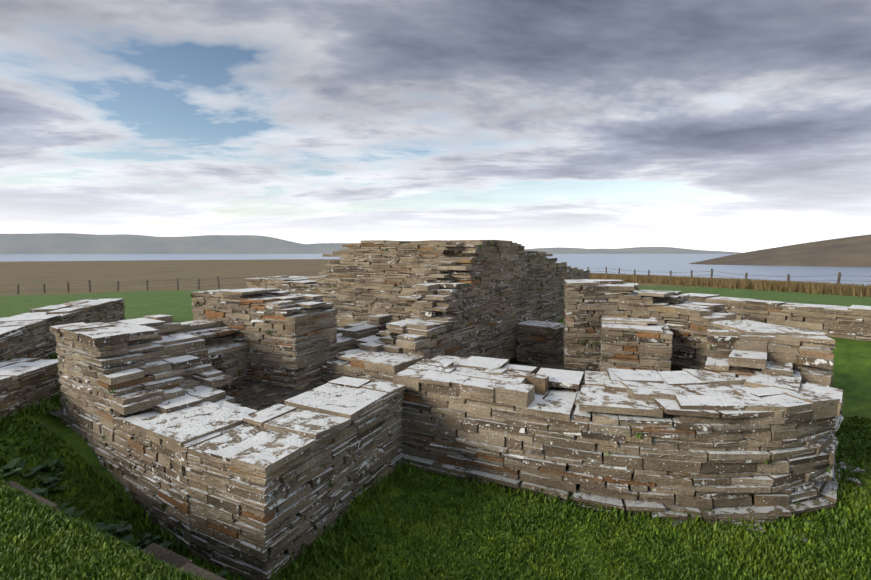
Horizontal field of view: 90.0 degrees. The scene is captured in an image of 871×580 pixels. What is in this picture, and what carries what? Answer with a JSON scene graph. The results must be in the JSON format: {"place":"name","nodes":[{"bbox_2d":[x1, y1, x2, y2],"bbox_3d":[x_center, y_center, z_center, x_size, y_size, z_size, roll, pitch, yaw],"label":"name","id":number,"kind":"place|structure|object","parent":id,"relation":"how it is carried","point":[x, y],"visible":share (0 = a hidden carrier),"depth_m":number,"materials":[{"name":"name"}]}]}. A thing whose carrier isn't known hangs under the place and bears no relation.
{"place":"outdoors","nodes":[
{"label":"outdoors","id":0,"kind":"place"},
{"bbox_2d":[0,233,324,253],"bbox_3d":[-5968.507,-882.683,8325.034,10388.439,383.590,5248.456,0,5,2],"label":"island","id":1,"kind":"structure","parent":0,"point":[55,243],"depth_m":7943.39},
{"bbox_2d":[299,243,347,253],"bbox_3d":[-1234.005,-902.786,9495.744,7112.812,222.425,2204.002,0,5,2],"label":"island","id":2,"kind":"structure","parent":0,"point":[327,248],"depth_m":8847.02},
{"bbox_2d":[0,240,870,579],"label":"stone ruins","id":3,"kind":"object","parent":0,"point":[238,488],"depth_m":5.39,"materials":[{"name":"beige stone"}]},
{"bbox_2d":[514,364,599,380],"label":"floor","id":4,"kind":"structure","parent":3,"relation":"on","point":[555,366],"depth_m":8.61,"materials":[{"name":"grey stone"}]},
{"bbox_2d":[0,259,870,579],"bbox_3d":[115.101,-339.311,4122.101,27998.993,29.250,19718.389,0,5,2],"label":"ground","id":5,"kind":"structure","parent":0,"point":[852,369],"depth_m":9.02,"materials":[{"name":"green plant"}]},
{"bbox_2d":[0,458,236,579],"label":"weeds","id":6,"kind":"object","parent":5,"relation":"on","point":[50,480],"visible":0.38,"depth_m":4.31,"materials":[{"name":"green plant"}]},
{"bbox_2d":[2,276,310,293],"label":"fence","id":7,"kind":"object","parent":5,"relation":"on","point":[146,281],"visible":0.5,"depth_m":48.81,"materials":[{"name":"brown wood"}]},
{"bbox_2d":[4,379,323,579],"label":"stone slabs","id":8,"kind":"structure","parent":5,"relation":"on","point":[167,555],"depth_m":3.43,"materials":[{"name":"grey stone"}]},
{"bbox_2d":[46,379,328,422],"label":"earth floor","id":9,"kind":"structure","parent":5,"relation":"on","point":[261,398],"depth_m":6.50,"materials":[{"name":"brown soil"}]},
{"bbox_2d":[0,243,870,579],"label":"grass","id":10,"kind":"structure","parent":5,"relation":"on","point":[82,537],"depth_m":4.22,"materials":[{"name":"green plant"}]},
{"bbox_2d":[577,267,870,286],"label":"fence","id":11,"kind":"object","parent":5,"relation":"on","point":[838,280],"visible":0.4,"depth_m":40.01,"materials":[{"name":"brown wood"}]},
{"bbox_2d":[0,254,870,285],"bbox_3d":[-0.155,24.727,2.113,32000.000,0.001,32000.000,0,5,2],"label":"sea water","id":12,"kind":"structure","parent":0,"point":[664,264],"depth_m":980.39,"materials":[{"name":"blue liquid"}]},
{"bbox_2d":[0,0,870,252],"label":"sky","id":13,"kind":"structure","parent":0,"point":[742,126],"materials":[{"name":"grey"}]},
{"bbox_2d":[524,247,739,253],"bbox_3d":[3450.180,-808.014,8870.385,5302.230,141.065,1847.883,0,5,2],"label":"island","id":14,"kind":"structure","parent":0,"point":[646,250],"depth_m":8330.40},
{"bbox_2d":[589,273,870,296],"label":"dry grass","id":15,"kind":"structure","parent":0,"point":[834,288],"depth_m":33.59,"materials":[{"name":"beige plant"}]},
{"bbox_2d":[689,234,870,266],"bbox_3d":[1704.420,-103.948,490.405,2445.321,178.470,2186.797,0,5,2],"label":"hill","id":16,"kind":"structure","parent":0,"point":[854,251],"depth_m":841.76,"materials":[{"name":"brown soil"}]}
]}

